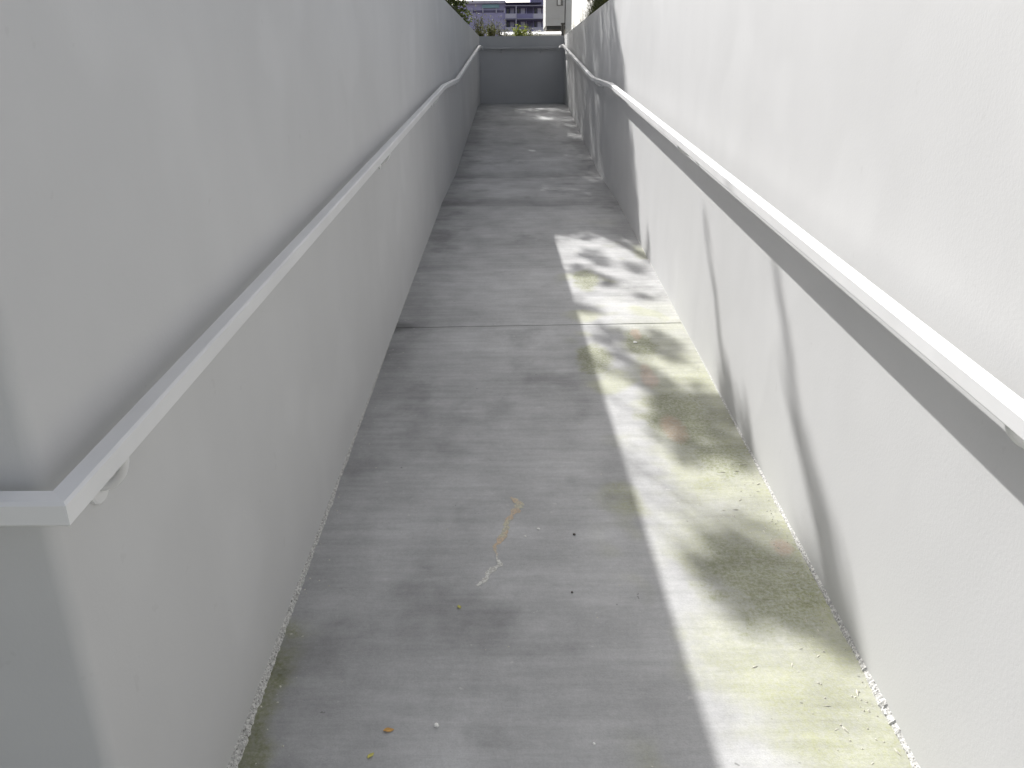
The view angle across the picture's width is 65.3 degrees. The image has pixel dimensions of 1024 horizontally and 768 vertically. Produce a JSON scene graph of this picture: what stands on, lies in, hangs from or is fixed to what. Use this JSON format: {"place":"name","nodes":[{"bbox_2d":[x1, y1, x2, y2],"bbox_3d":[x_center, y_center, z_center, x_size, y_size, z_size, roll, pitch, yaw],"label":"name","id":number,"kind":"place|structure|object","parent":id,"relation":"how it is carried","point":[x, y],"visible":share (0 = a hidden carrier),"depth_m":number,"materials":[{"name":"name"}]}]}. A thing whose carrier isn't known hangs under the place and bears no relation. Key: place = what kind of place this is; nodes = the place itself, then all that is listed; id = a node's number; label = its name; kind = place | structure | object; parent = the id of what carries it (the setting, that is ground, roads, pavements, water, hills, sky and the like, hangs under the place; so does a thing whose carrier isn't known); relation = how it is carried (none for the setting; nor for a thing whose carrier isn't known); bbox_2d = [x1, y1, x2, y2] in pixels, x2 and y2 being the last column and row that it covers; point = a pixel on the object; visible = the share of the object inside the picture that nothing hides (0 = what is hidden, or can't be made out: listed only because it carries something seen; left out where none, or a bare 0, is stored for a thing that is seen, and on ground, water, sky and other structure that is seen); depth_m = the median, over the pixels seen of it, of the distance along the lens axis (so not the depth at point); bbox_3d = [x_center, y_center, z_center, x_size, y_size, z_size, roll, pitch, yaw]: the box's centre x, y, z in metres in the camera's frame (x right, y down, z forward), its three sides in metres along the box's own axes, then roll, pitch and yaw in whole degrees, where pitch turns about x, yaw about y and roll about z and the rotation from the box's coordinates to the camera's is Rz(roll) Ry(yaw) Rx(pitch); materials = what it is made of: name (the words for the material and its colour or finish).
{"place":"outdoors","nodes":[
{"label":"outdoors","id":0,"kind":"place"},
{"bbox_2d":[461,0,529,1],"label":"sky","id":1,"kind":"structure","parent":0,"point":[461,0],"materials":[{"name":"white"}]},
{"bbox_2d":[238,103,911,767],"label":"ramp path","id":2,"kind":"structure","parent":0,"point":[536,293],"depth_m":2.44,"materials":[{"name":"concrete"}]},
{"bbox_2d":[383,727,393,731],"bbox_3d":[-0.282,0.791,1.831,0.026,0.004,0.013,-4,26,-10],"label":"leaf fragment","id":3,"kind":"object","parent":2,"relation":"on","point":[388,729],"visible":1,"depth_m":1.83,"materials":[{"name":"orange plant"}]},
{"bbox_2d":[255,216,899,766],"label":"grit","id":4,"kind":"object","parent":2,"relation":"on","point":[773,572],"visible":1,"depth_m":2.14,"materials":[{"name":"beige gravel"}]},
{"bbox_3d":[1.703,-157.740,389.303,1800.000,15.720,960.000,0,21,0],"label":"ground","id":5,"kind":"structure","parent":0,"visible":0},
{"bbox_2d":[0,0,480,767],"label":"retaining wall","id":6,"kind":"structure","parent":5,"relation":"on","point":[176,176],"depth_m":1.53,"materials":[{"name":"white paint"}]},
{"bbox_2d":[0,45,482,526],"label":"handrail","id":7,"kind":"object","parent":6,"relation":"attached to","point":[77,490],"visible":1,"depth_m":1.28,"materials":[{"name":"paint"}]},
{"bbox_2d":[445,0,475,24],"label":"evergreen tree","id":8,"kind":"object","parent":5,"relation":"on","point":[455,3],"visible":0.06,"depth_m":13.66,"materials":[{"name":"green plant"}]},
{"bbox_2d":[470,4,488,33],"bbox_3d":[-0.640,-7.028,15.731,0.340,0.787,0.285,-15,25,-33],"label":"shrub","id":9,"kind":"object","parent":5,"relation":"on","point":[478,26],"visible":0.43,"depth_m":15.70,"materials":[{"name":"green plant"}]},
{"bbox_2d":[473,22,487,35],"bbox_3d":[-0.605,-6.575,15.087,0.343,0.463,0.276,0,21,0],"label":"shrub","id":10,"kind":"object","parent":5,"relation":"on","point":[481,32],"visible":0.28,"depth_m":15.04,"materials":[{"name":"green plant"}]},
{"bbox_2d":[482,10,501,35],"bbox_3d":[-0.406,-7.427,16.729,0.430,0.748,0.508,11,24,27],"label":"shrub","id":11,"kind":"object","parent":5,"relation":"on","point":[491,24],"visible":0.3,"depth_m":16.71,"materials":[{"name":"green plant"}]},
{"bbox_2d":[486,20,497,35],"bbox_3d":[-0.384,-6.651,15.214,0.228,0.511,0.261,0,21,0],"label":"shrub","id":12,"kind":"object","parent":5,"relation":"on","point":[492,32],"visible":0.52,"depth_m":15.18,"materials":[{"name":"green plant"}]},
{"bbox_2d":[451,0,542,35],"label":"apartment block","id":13,"kind":"structure","parent":5,"relation":"on","point":[512,14],"depth_m":182.15,"materials":[{"name":"paint"}]},
{"bbox_2d":[506,8,514,13],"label":"window","id":14,"kind":"structure","parent":13,"relation":"in","point":[508,10],"depth_m":182.99,"materials":[{"name":"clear glass"}]},
{"bbox_2d":[506,21,514,26],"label":"window","id":15,"kind":"structure","parent":13,"relation":"in","point":[509,23],"depth_m":183.98,"materials":[{"name":"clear glass"}]},
{"bbox_2d":[517,8,525,12],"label":"window","id":16,"kind":"structure","parent":13,"relation":"in","point":[519,10],"depth_m":182.95,"materials":[{"name":"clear glass"}]},
{"bbox_2d":[517,21,525,26],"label":"window","id":17,"kind":"structure","parent":13,"relation":"in","point":[521,23],"depth_m":183.93,"materials":[{"name":"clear glass"}]},
{"bbox_2d":[527,8,532,13],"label":"window","id":18,"kind":"structure","parent":13,"relation":"in","point":[529,10],"depth_m":182.99,"materials":[{"name":"blue glass"}]},
{"bbox_2d":[527,21,532,26],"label":"window","id":19,"kind":"structure","parent":13,"relation":"in","point":[529,23],"depth_m":183.98,"materials":[{"name":"blue glass"}]},
{"bbox_2d":[534,8,541,13],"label":"window","id":20,"kind":"structure","parent":13,"relation":"in","point":[536,10],"depth_m":182.99,"materials":[{"name":"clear glass"}]},
{"bbox_2d":[534,21,541,26],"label":"window","id":21,"kind":"structure","parent":13,"relation":"in","point":[536,23],"depth_m":183.98,"materials":[{"name":"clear glass"}]},
{"bbox_2d":[494,19,511,35],"bbox_3d":[-0.235,-7.619,17.416,0.557,0.606,0.367,-9,23,-20],"label":"shrub","id":22,"kind":"object","parent":5,"relation":"on","point":[503,30],"visible":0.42,"depth_m":17.38,"materials":[{"name":"green plant"}]},
{"bbox_2d":[510,24,528,35],"bbox_3d":[0.150,-6.789,15.623,0.373,0.466,0.324,0,21,0],"label":"shrub","id":23,"kind":"object","parent":5,"relation":"on","point":[516,32],"visible":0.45,"depth_m":15.54,"materials":[{"name":"green plant"}]},
{"bbox_2d":[479,36,563,103],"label":"retaining wall","id":24,"kind":"structure","parent":5,"relation":"on","point":[507,76],"depth_m":14.23,"materials":[{"name":"grey paint"}]},
{"bbox_2d":[485,46,556,52],"bbox_3d":[0.155,-5.880,14.064,1.253,0.095,0.089,0,21,0],"label":"handrail","id":25,"kind":"object","parent":24,"relation":"attached to","point":[545,47],"visible":1,"depth_m":14.01,"materials":[{"name":"grey paint"}]},
{"bbox_2d":[522,24,534,35],"bbox_3d":[0.361,-7.785,17.881,0.306,0.505,0.166,-4,21,-10],"label":"shrub","id":26,"kind":"object","parent":5,"relation":"on","point":[529,34],"visible":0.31,"depth_m":17.84,"materials":[{"name":"green plant"}]},
{"bbox_2d":[500,31,560,35],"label":"garden wall","id":27,"kind":"structure","parent":5,"relation":"on","point":[552,33],"depth_m":36.70,"materials":[{"name":"white paint"}]},
{"bbox_2d":[543,0,571,34],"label":"bay building","id":28,"kind":"structure","parent":5,"relation":"on","point":[556,13],"depth_m":72.99,"materials":[{"name":"paint"}]},
{"bbox_2d":[557,0,562,5],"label":"window","id":29,"kind":"structure","parent":28,"relation":"in","point":[559,2],"depth_m":72.35,"materials":[{"name":"glass"}]},
{"bbox_2d":[561,23,564,35],"bbox_3d":[1.744,-11.951,27.535,0.140,0.878,0.140,0,21,0],"label":"post","id":30,"kind":"object","parent":5,"relation":"on","point":[562,29],"visible":0.54,"depth_m":27.41,"materials":[{"name":"metal"}]},
{"bbox_2d":[572,0,591,28],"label":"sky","id":31,"kind":"structure","parent":5,"relation":"on","point":[577,5],"depth_m":39.77,"materials":[{"name":"paint"}]},
{"bbox_2d":[583,0,593,19],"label":"grass tuft","id":32,"kind":"object","parent":5,"relation":"on","point":[589,14],"visible":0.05,"depth_m":13.15,"materials":[{"name":"green plant"}]},
{"bbox_2d":[580,0,598,15],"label":"grass tuft","id":33,"kind":"object","parent":5,"relation":"on","point":[593,9],"visible":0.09,"depth_m":12.19,"materials":[{"name":"green plant"}]},
{"bbox_2d":[590,0,601,12],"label":"grass tuft","id":34,"kind":"object","parent":5,"relation":"on","point":[594,4],"depth_m":11.30,"materials":[{"name":"green plant"}]},
{"bbox_2d":[592,0,608,6],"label":"grass tuft","id":35,"kind":"object","parent":5,"relation":"on","point":[602,2],"visible":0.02,"depth_m":10.33,"materials":[{"name":"green plant"}]},
{"bbox_2d":[563,0,1023,767],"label":"retaining wall","id":36,"kind":"structure","parent":5,"relation":"on","point":[879,144],"depth_m":1.96,"materials":[{"name":"white paint"}]},
{"bbox_2d":[558,44,1023,448],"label":"handrail","id":37,"kind":"object","parent":36,"relation":"attached to","point":[999,400],"visible":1,"depth_m":1.68,"materials":[{"name":"paint"}]}
]}

